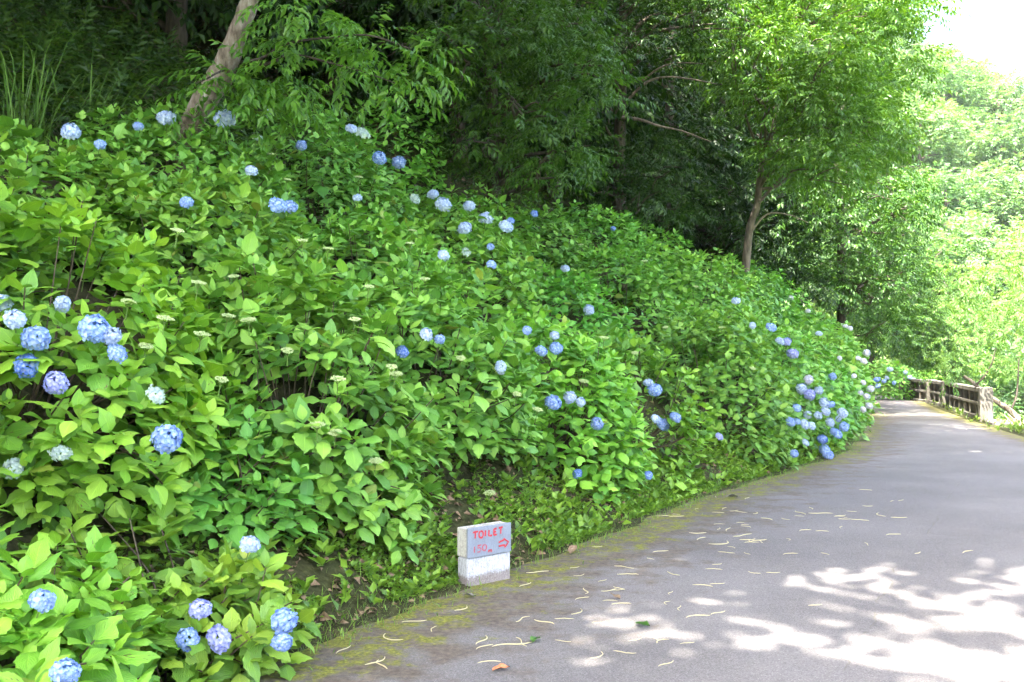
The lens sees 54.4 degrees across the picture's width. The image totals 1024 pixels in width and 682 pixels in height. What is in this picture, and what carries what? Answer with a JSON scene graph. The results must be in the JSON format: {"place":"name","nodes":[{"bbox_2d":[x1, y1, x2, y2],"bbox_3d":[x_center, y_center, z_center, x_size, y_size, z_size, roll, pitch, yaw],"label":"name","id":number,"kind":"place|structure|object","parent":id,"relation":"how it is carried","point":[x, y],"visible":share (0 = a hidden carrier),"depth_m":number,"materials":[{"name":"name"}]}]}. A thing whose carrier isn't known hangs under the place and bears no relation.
{"place":"outdoors","nodes":[
{"label":"outdoors","id":0,"kind":"place"},
{"bbox_2d":[0,1,862,681],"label":"bank","id":1,"kind":"structure","parent":0,"point":[306,567],"depth_m":7.99,"materials":[{"name":"plant"}]},
{"bbox_2d":[0,487,19,549],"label":"hydrangea bush","id":2,"kind":"object","parent":1,"relation":"on","point":[2,534],"visible":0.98,"depth_m":4.45,"materials":[{"name":"green plant"}]},
{"bbox_2d":[0,156,95,361],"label":"hydrangea bush","id":3,"kind":"object","parent":1,"relation":"on","point":[44,272],"visible":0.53,"depth_m":6.39,"materials":[{"name":"green plant"}]},
{"bbox_2d":[0,40,112,166],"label":"grass tuft","id":4,"kind":"object","parent":1,"relation":"on","point":[10,100],"visible":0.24,"depth_m":8.89,"materials":[{"name":"plant"}]},
{"bbox_2d":[25,27,89,55],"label":"fern","id":5,"kind":"object","parent":1,"relation":"on","point":[66,31],"visible":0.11,"depth_m":13.11,"materials":[{"name":"green plant"}]},
{"bbox_2d":[0,15,148,153],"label":"grass tuft","id":6,"kind":"object","parent":1,"relation":"on","point":[24,112],"visible":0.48,"depth_m":9.51,"materials":[{"name":"plant"}]},
{"bbox_2d":[0,29,166,151],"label":"grass tuft","id":7,"kind":"object","parent":1,"relation":"on","point":[91,94],"visible":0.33,"depth_m":10.24,"materials":[{"name":"plant"}]},
{"bbox_2d":[0,516,181,681],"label":"hydrangea bush","id":8,"kind":"object","parent":1,"relation":"on","point":[91,629],"visible":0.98,"depth_m":3.81,"materials":[{"name":"green plant"}]},
{"bbox_2d":[49,100,133,120],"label":"fern","id":9,"kind":"object","parent":1,"relation":"on","point":[71,101],"visible":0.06,"depth_m":11.43,"materials":[{"name":"green plant"}]},
{"bbox_2d":[0,114,193,294],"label":"hydrangea bush","id":10,"kind":"object","parent":1,"relation":"on","point":[28,150],"visible":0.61,"depth_m":7.89,"materials":[{"name":"green plant"}]},
{"bbox_2d":[74,72,144,89],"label":"fern","id":11,"kind":"object","parent":1,"relation":"on","point":[112,84],"visible":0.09,"depth_m":12.99,"materials":[{"name":"green plant"}]},
{"bbox_2d":[0,180,256,557],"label":"hydrangea bush","id":12,"kind":"object","parent":1,"relation":"on","point":[28,469],"visible":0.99,"depth_m":5.25,"materials":[{"name":"green plant"}]},
{"bbox_2d":[103,0,222,33],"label":"forest tree","id":13,"kind":"object","parent":1,"relation":"on","point":[199,17],"visible":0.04,"depth_m":21.10,"materials":[{"name":"green plant"}]},
{"bbox_2d":[16,492,321,681],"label":"hydrangea bush","id":14,"kind":"object","parent":1,"relation":"on","point":[247,627],"visible":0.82,"depth_m":4.62,"materials":[{"name":"green plant"}]},
{"bbox_2d":[60,99,318,277],"bbox_3d":[-3.184,-1.502,9.859,2.583,1.972,1.966,0,-1,-20],"label":"hydrangea bush","id":15,"kind":"object","parent":1,"relation":"on","point":[127,135],"visible":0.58,"depth_m":9.65,"materials":[{"name":"green plant"}]},
{"bbox_2d":[36,0,354,88],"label":"forest tree","id":16,"kind":"object","parent":1,"relation":"on","point":[179,16],"visible":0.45,"depth_m":16.64,"materials":[{"name":"green plant"}]},
{"bbox_2d":[58,157,355,386],"bbox_3d":[-2.509,-0.620,8.254,2.758,2.084,1.925,0,-1,-17],"label":"hydrangea bush","id":17,"kind":"object","parent":1,"relation":"on","point":[188,196],"visible":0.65,"depth_m":8.13,"materials":[{"name":"green plant"}]},
{"bbox_2d":[111,389,333,556],"bbox_3d":[-1.736,0.851,6.021,1.315,1.200,1.168,0,-1,0],"label":"hydrangea bush","id":18,"kind":"object","parent":1,"relation":"on","point":[210,505],"visible":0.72,"depth_m":5.85,"materials":[{"name":"green plant"}]},
{"bbox_2d":[122,230,457,564],"bbox_3d":[-1.539,0.404,6.863,2.329,2.370,1.854,0,-1,0],"label":"hydrangea bush","id":19,"kind":"object","parent":1,"relation":"on","point":[395,468],"visible":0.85,"depth_m":6.66,"materials":[{"name":"green plant"}]},
{"bbox_2d":[239,101,373,218],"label":"hydrangea bush","id":20,"kind":"object","parent":1,"relation":"on","point":[348,196],"visible":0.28,"depth_m":13.65,"materials":[{"name":"green plant"}]},
{"bbox_2d":[144,0,474,183],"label":"broadleaf tree","id":21,"kind":"object","parent":1,"relation":"on","point":[220,76],"visible":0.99,"depth_m":9.53,"materials":[{"name":"green plant"}]},
{"bbox_2d":[214,108,436,274],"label":"hydrangea bush","id":22,"kind":"object","parent":1,"relation":"on","point":[377,160],"visible":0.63,"depth_m":11.74,"materials":[{"name":"green plant"}]},
{"bbox_2d":[188,0,474,114],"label":"forest tree","id":23,"kind":"object","parent":1,"relation":"on","point":[334,6],"visible":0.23,"depth_m":19.36,"materials":[{"name":"green plant"}]},
{"bbox_2d":[0,0,664,262],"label":"undergrowth","id":24,"kind":"object","parent":1,"relation":"on","point":[138,50],"visible":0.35,"depth_m":12.98,"materials":[{"name":"green plant"}]},
{"bbox_2d":[268,194,478,379],"bbox_3d":[-1.434,-0.518,10.057,2.240,2.048,1.840,0,-1,0],"label":"hydrangea bush","id":25,"kind":"object","parent":1,"relation":"on","point":[341,227],"visible":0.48,"depth_m":10.06,"materials":[{"name":"green plant"}]},
{"bbox_2d":[329,89,446,233],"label":"hydrangea bush","id":26,"kind":"object","parent":1,"relation":"on","point":[398,162],"visible":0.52,"depth_m":14.84,"materials":[{"name":"green plant"}]},
{"bbox_2d":[284,242,561,503],"bbox_3d":[-0.742,0.264,8.446,2.386,2.302,1.722,0,-1,0],"label":"hydrangea bush","id":27,"kind":"object","parent":1,"relation":"on","point":[471,419],"visible":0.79,"depth_m":8.17,"materials":[{"name":"green plant"}]},
{"bbox_2d":[0,393,846,681],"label":"weeds","id":28,"kind":"object","parent":1,"relation":"on","point":[560,527],"visible":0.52,"depth_m":8.06,"materials":[{"name":"green plant"}]},
{"bbox_2d":[256,0,595,122],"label":"forest tree","id":29,"kind":"object","parent":1,"relation":"on","point":[369,26],"visible":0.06,"depth_m":20.56,"materials":[{"name":"green plant"}]},
{"bbox_2d":[344,197,552,379],"bbox_3d":[-0.700,-0.640,11.796,2.511,2.275,1.752,0,-1,0],"label":"hydrangea bush","id":30,"kind":"object","parent":1,"relation":"on","point":[464,226],"visible":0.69,"depth_m":11.65,"materials":[{"name":"green plant"}]},
{"bbox_2d":[272,0,643,203],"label":"forest tree","id":31,"kind":"object","parent":1,"relation":"on","point":[404,18],"visible":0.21,"depth_m":18.71,"materials":[{"name":"green plant"}]},
{"bbox_2d":[394,182,553,305],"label":"hydrangea bush","id":32,"kind":"object","parent":1,"relation":"on","point":[433,193],"visible":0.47,"depth_m":14.17,"materials":[{"name":"green plant"}]},
{"bbox_2d":[153,412,865,681],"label":"verge grass","id":33,"kind":"structure","parent":1,"relation":"on","point":[549,551],"depth_m":7.50,"materials":[{"name":"plant"}]},
{"bbox_2d":[390,0,662,226],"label":"broadleaf tree","id":34,"kind":"object","parent":1,"relation":"on","point":[494,68],"visible":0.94,"depth_m":15.23,"materials":[{"name":"green plant"}]},
{"bbox_2d":[457,191,602,303],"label":"hydrangea bush","id":35,"kind":"object","parent":1,"relation":"on","point":[566,246],"visible":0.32,"depth_m":15.65,"materials":[{"name":"green plant"}]},
{"bbox_2d":[419,0,693,200],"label":"forest tree","id":36,"kind":"object","parent":1,"relation":"on","point":[642,113],"visible":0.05,"depth_m":21.63,"materials":[{"name":"green plant"}]},
{"bbox_2d":[454,304,660,510],"bbox_3d":[0.430,0.686,9.914,2.129,2.195,1.683,0,-1,0],"label":"hydrangea bush","id":37,"kind":"object","parent":1,"relation":"on","point":[611,448],"visible":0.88,"depth_m":9.59,"materials":[{"name":"green plant"}]},
{"bbox_2d":[488,264,637,366],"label":"hydrangea bush","id":38,"kind":"object","parent":1,"relation":"on","point":[590,313],"visible":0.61,"depth_m":13.50,"materials":[{"name":"green plant"}]},
{"bbox_2d":[524,198,673,310],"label":"hydrangea bush","id":39,"kind":"object","parent":1,"relation":"on","point":[631,232],"visible":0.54,"depth_m":17.20,"materials":[{"name":"green plant"}]},
{"bbox_2d":[528,17,693,168],"bbox_3d":[0.702,-10.269,28.084,7.602,11.899,7.359,1,-1,-39],"label":"forest tree","id":40,"kind":"object","parent":1,"relation":"on","point":[627,88],"depth_m":27.81,"materials":[{"name":"green plant"}]},
{"bbox_2d":[541,241,698,377],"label":"hydrangea bush","id":41,"kind":"object","parent":1,"relation":"on","point":[636,270],"visible":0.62,"depth_m":15.21,"materials":[{"name":"green plant"}]},
{"bbox_2d":[541,320,722,493],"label":"hydrangea bush","id":42,"kind":"object","parent":1,"relation":"on","point":[634,355],"visible":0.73,"depth_m":11.37,"materials":[{"name":"green plant"}]},
{"bbox_2d":[533,0,740,236],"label":"forest tree","id":43,"kind":"object","parent":1,"relation":"on","point":[691,129],"visible":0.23,"depth_m":24.66,"materials":[{"name":"green plant"}]},
{"bbox_2d":[576,210,707,314],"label":"hydrangea bush","id":44,"kind":"object","parent":1,"relation":"on","point":[651,234],"visible":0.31,"depth_m":19.02,"materials":[{"name":"plant"}]},
{"bbox_2d":[535,0,769,255],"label":"broadleaf tree","id":45,"kind":"object","parent":1,"relation":"on","point":[622,183],"visible":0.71,"depth_m":19.75,"materials":[{"name":"green plant"}]},
{"bbox_2d":[612,240,757,382],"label":"hydrangea bush","id":46,"kind":"object","parent":1,"relation":"on","point":[693,263],"visible":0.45,"depth_m":16.68,"materials":[{"name":"green plant"}]},
{"bbox_2d":[564,0,809,257],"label":"forest tree","id":47,"kind":"object","parent":1,"relation":"on","point":[668,113],"visible":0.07,"depth_m":27.16,"materials":[{"name":"green plant"}]},
{"bbox_2d":[606,1,787,272],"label":"forest tree","id":48,"kind":"object","parent":1,"relation":"on","point":[685,76],"visible":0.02,"depth_m":31.13,"materials":[{"name":"green plant"}]},
{"bbox_2d":[632,303,815,470],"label":"hydrangea bush","id":49,"kind":"object","parent":1,"relation":"on","point":[783,385],"visible":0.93,"depth_m":13.46,"materials":[{"name":"green plant"}]},
{"bbox_2d":[662,247,785,368],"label":"hydrangea bush","id":50,"kind":"object","parent":1,"relation":"on","point":[765,306],"visible":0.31,"depth_m":18.85,"materials":[{"name":"plant"}]},
{"bbox_2d":[676,253,793,367],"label":"hydrangea bush","id":51,"kind":"object","parent":1,"relation":"on","point":[777,304],"visible":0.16,"depth_m":21.03,"materials":[{"name":"plant"}]},
{"bbox_2d":[611,35,871,319],"bbox_3d":[6.043,-4.866,28.149,7.798,8.706,6.929,0,-1,0],"label":"broadleaf tree","id":52,"kind":"object","parent":1,"relation":"on","point":[733,230],"visible":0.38,"depth_m":26.96,"materials":[{"name":"green plant"}]},
{"bbox_2d":[681,38,809,307],"bbox_3d":[7.356,-6.898,35.401,7.673,12.874,7.533,-1,-2,45],"label":"forest tree","id":53,"kind":"object","parent":1,"relation":"on","point":[770,257],"visible":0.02,"depth_m":34.08,"materials":[{"name":"green plant"}]},
{"bbox_2d":[676,55,816,302],"bbox_3d":[7.993,-6.562,38.476,8.965,12.702,9.325,-1,-1,30],"label":"forest tree","id":54,"kind":"object","parent":1,"relation":"on","point":[775,201],"depth_m":37.14,"materials":[{"name":"green plant"}]},
{"bbox_2d":[706,254,806,327],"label":"hydrangea bush","id":55,"kind":"object","parent":1,"relation":"on","point":[784,289],"visible":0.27,"depth_m":23.33,"materials":[{"name":"green plant"}]},
{"bbox_2d":[686,297,847,460],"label":"hydrangea bush","id":56,"kind":"object","parent":1,"relation":"on","point":[806,394],"visible":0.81,"depth_m":15.01,"materials":[{"name":"green plant"}]},
{"bbox_2d":[755,267,817,358],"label":"hydrangea bush","id":57,"kind":"object","parent":1,"relation":"on","point":[795,295],"visible":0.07,"depth_m":25.96,"materials":[{"name":"plant"}]},
{"bbox_2d":[735,326,867,449],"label":"hydrangea bush","id":58,"kind":"object","parent":1,"relation":"on","point":[844,425],"visible":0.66,"depth_m":16.76,"materials":[{"name":"green plant"}]},
{"bbox_2d":[654,0,974,308],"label":"broadleaf tree","id":59,"kind":"object","parent":1,"relation":"on","point":[831,60],"visible":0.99,"depth_m":19.88,"materials":[{"name":"green plant"}]},
{"bbox_2d":[770,326,882,440],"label":"hydrangea bush","id":60,"kind":"object","parent":1,"relation":"on","point":[868,405],"visible":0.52,"depth_m":18.64,"materials":[{"name":"green plant"}]},
{"bbox_2d":[781,308,875,420],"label":"hydrangea bush","id":61,"kind":"object","parent":1,"relation":"on","point":[810,322],"visible":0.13,"depth_m":21.00,"materials":[{"name":"green plant"}]},
{"bbox_2d":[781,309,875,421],"bbox_3d":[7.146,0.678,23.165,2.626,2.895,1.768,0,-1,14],"label":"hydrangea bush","id":62,"kind":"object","parent":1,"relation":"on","point":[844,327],"visible":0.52,"depth_m":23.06,"materials":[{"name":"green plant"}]},
{"bbox_2d":[797,307,876,416],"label":"hydrangea bush","id":63,"kind":"object","parent":1,"relation":"on","point":[848,323],"visible":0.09,"depth_m":25.56,"materials":[{"name":"plant"}]},
{"bbox_2d":[819,318,872,403],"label":"hydrangea bush","id":64,"kind":"object","parent":1,"relation":"on","point":[852,354],"visible":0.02,"depth_m":27.93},
{"bbox_2d":[743,11,956,364],"bbox_3d":[10.477,-4.827,31.497,6.252,13.646,13.067,0,-1,17],"label":"broadleaf tree","id":65,"kind":"object","parent":1,"relation":"on","point":[879,281],"visible":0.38,"depth_m":28.34,"materials":[{"name":"green plant"}]},
{"bbox_2d":[260,394,1023,681],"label":"road","id":66,"kind":"structure","parent":0,"point":[941,606],"depth_m":6.40,"materials":[{"name":"asphalt"}]},
{"bbox_2d":[457,521,510,585],"bbox_3d":[-0.186,1.447,6.744,0.396,0.406,0.123,1,-2,-43],"label":"block sign","id":67,"kind":"object","parent":66,"relation":"on","point":[483,550],"visible":0.97,"depth_m":6.68,"materials":[{"name":"paint"}]},
{"bbox_2d":[676,52,1023,421],"bbox_3d":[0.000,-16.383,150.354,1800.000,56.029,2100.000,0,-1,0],"label":"ground","id":68,"kind":"structure","parent":0,"point":[990,302],"depth_m":59.66,"materials":[{"name":"plant"}]},
{"bbox_2d":[807,236,897,311],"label":"hill tree","id":69,"kind":"object","parent":68,"relation":"on","point":[832,266],"depth_m":60.16,"materials":[{"name":"green plant"}]},
{"bbox_2d":[818,288,914,360],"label":"hill tree","id":70,"kind":"object","parent":68,"relation":"on","point":[860,333],"visible":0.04,"depth_m":56.50,"materials":[{"name":"green plant"}]},
{"bbox_2d":[861,54,914,153],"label":"hill tree","id":71,"kind":"object","parent":68,"relation":"on","point":[909,98],"visible":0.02,"depth_m":75.22,"materials":[{"name":"green plant"}]},
{"bbox_2d":[877,47,919,89],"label":"hill tree","id":72,"kind":"object","parent":68,"relation":"on","point":[909,55],"visible":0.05,"depth_m":87.14,"materials":[{"name":"green plant"}]},
{"bbox_2d":[873,11,929,69],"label":"hill tree","id":73,"kind":"object","parent":68,"relation":"on","point":[899,36],"visible":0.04,"depth_m":98.25,"materials":[{"name":"green plant"}]},
{"bbox_2d":[893,91,928,142],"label":"hill tree","id":74,"kind":"object","parent":68,"relation":"on","point":[914,99],"visible":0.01,"depth_m":81.95,"materials":[{"name":"green plant"}]},
{"bbox_2d":[875,96,977,204],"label":"hill tree","id":75,"kind":"object","parent":68,"relation":"on","point":[945,126],"visible":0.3,"depth_m":73.06,"materials":[{"name":"green plant"}]},
{"bbox_2d":[891,87,968,187],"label":"hill tree","id":76,"kind":"object","parent":68,"relation":"on","point":[925,161],"visible":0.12,"depth_m":76.51,"materials":[{"name":"green plant"}]},
{"bbox_2d":[864,343,995,393],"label":"hill tree","id":77,"kind":"object","parent":68,"relation":"on","point":[918,368],"visible":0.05,"depth_m":47.87,"materials":[{"name":"green plant"}]},
{"bbox_2d":[899,36,971,92],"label":"hill tree","id":78,"kind":"object","parent":68,"relation":"on","point":[948,48],"visible":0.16,"depth_m":94.66,"materials":[{"name":"green plant"}]},
{"bbox_2d":[911,55,991,158],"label":"hill tree","id":79,"kind":"object","parent":68,"relation":"on","point":[960,90],"visible":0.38,"depth_m":84.49,"materials":[{"name":"green plant"}]},
{"bbox_2d":[903,157,1000,270],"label":"hill tree","id":80,"kind":"object","parent":68,"relation":"on","point":[947,189],"visible":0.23,"depth_m":65.54,"materials":[{"name":"green plant"}]},
{"bbox_2d":[912,49,993,146],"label":"hill tree","id":81,"kind":"object","parent":68,"relation":"on","point":[968,71],"visible":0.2,"depth_m":87.49,"materials":[{"name":"green plant"}]},
{"bbox_2d":[911,232,999,321],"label":"hill tree","id":82,"kind":"object","parent":68,"relation":"on","point":[954,272],"visible":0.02,"depth_m":60.03,"materials":[{"name":"green plant"}]},
{"bbox_2d":[911,117,1001,200],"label":"hill tree","id":83,"kind":"object","parent":68,"relation":"on","point":[968,146],"visible":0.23,"depth_m":77.13,"materials":[{"name":"green plant"}]},
{"bbox_2d":[894,201,1023,359],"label":"hill tree","id":84,"kind":"object","parent":68,"relation":"on","point":[974,242],"visible":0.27,"depth_m":55.20,"materials":[{"name":"green plant"}]},
{"bbox_2d":[905,291,1023,420],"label":"hill tree","id":85,"kind":"object","parent":68,"relation":"on","point":[996,407],"visible":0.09,"depth_m":49.18,"materials":[{"name":"green plant"}]},
{"bbox_2d":[953,44,998,81],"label":"hill tree","id":86,"kind":"object","parent":68,"relation":"on","point":[980,57],"visible":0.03,"depth_m":109.57,"materials":[{"name":"green plant"}]},
{"bbox_2d":[931,154,1023,245],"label":"hill tree","id":87,"kind":"object","parent":68,"relation":"on","point":[998,181],"visible":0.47,"depth_m":70.82,"materials":[{"name":"green plant"}]},
{"bbox_2d":[956,59,1023,148],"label":"hill tree","id":88,"kind":"object","parent":68,"relation":"on","point":[995,65],"visible":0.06,"depth_m":93.18,"materials":[{"name":"green plant"}]},
{"bbox_2d":[957,56,1023,168],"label":"hill tree","id":89,"kind":"object","parent":68,"relation":"on","point":[1006,95],"visible":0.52,"depth_m":87.89,"materials":[{"name":"green plant"}]},
{"bbox_2d":[966,96,1023,213],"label":"hill tree","id":90,"kind":"object","parent":68,"relation":"on","point":[1005,147],"visible":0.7,"depth_m":77.71,"materials":[{"name":"green plant"}]},
{"bbox_2d":[981,223,1023,291],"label":"hill tree","id":91,"kind":"object","parent":68,"relation":"on","point":[993,244],"visible":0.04,"depth_m":65.47,"materials":[{"name":"green plant"}]},
{"bbox_2d":[982,167,1023,236],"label":"hill tree","id":92,"kind":"object","parent":68,"relation":"on","point":[1017,187],"visible":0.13,"depth_m":73.48,"materials":[{"name":"green plant"}]},
{"bbox_2d":[986,127,1023,182],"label":"hill tree","id":93,"kind":"object","parent":68,"relation":"on","point":[1021,170],"visible":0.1,"depth_m":82.49,"materials":[{"name":"green plant"}]},
{"bbox_2d":[988,215,1023,329],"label":"hill tree","id":94,"kind":"object","parent":68,"relation":"on","point":[1009,236],"visible":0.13,"depth_m":61.24,"materials":[{"name":"green plant"}]},
{"bbox_2d":[990,278,1023,405],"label":"hill tree","id":95,"kind":"object","parent":68,"relation":"on","point":[1013,396],"visible":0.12,"depth_m":54.81,"materials":[{"name":"green plant"}]},
{"bbox_2d":[877,394,1023,436],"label":"verge","id":96,"kind":"structure","parent":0,"point":[1006,429],"depth_m":24.47,"materials":[{"name":"plant"}]},
{"bbox_2d":[805,162,953,385],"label":"broadleaf tree","id":97,"kind":"object","parent":96,"relation":"on","point":[906,330],"visible":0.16,"depth_m":41.13,"materials":[{"name":"green plant"}]},
{"bbox_2d":[870,360,920,399],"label":"hydrangea bush","id":98,"kind":"object","parent":96,"relation":"on","point":[901,394],"visible":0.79,"depth_m":37.70,"materials":[{"name":"green plant"}]},
{"bbox_2d":[891,369,945,392],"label":"hydrangea bush","id":99,"kind":"object","parent":96,"relation":"on","point":[921,377],"visible":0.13,"depth_m":40.74,"materials":[{"name":"plant"}]},
{"bbox_2d":[879,231,1001,384],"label":"broadleaf tree","id":100,"kind":"object","parent":96,"relation":"on","point":[949,331],"visible":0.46,"depth_m":43.97,"materials":[{"name":"green plant"}]},
{"bbox_2d":[899,378,992,421],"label":"wooden fence","id":101,"kind":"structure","parent":96,"relation":"on","point":[972,399],"depth_m":29.29,"materials":[{"name":"wood"}]},
{"bbox_2d":[874,390,1023,432],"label":"verge weeds","id":102,"kind":"object","parent":96,"relation":"on","point":[1010,426],"visible":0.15,"depth_m":23.48,"materials":[{"name":"green plant"}]},
{"bbox_2d":[913,220,1023,424],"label":"overhanging tree","id":103,"kind":"object","parent":96,"relation":"on","point":[1015,314],"visible":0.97,"depth_m":26.11,"materials":[{"name":"green plant"}]},
{"bbox_2d":[982,419,1011,424],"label":"kerb block","id":104,"kind":"structure","parent":96,"relation":"on","point":[992,421],"depth_m":23.75,"materials":[{"name":"concrete"}]},
{"bbox_2d":[893,0,1023,90],"label":"sky","id":105,"kind":"structure","parent":0,"point":[995,28],"materials":[{"name":"white"}]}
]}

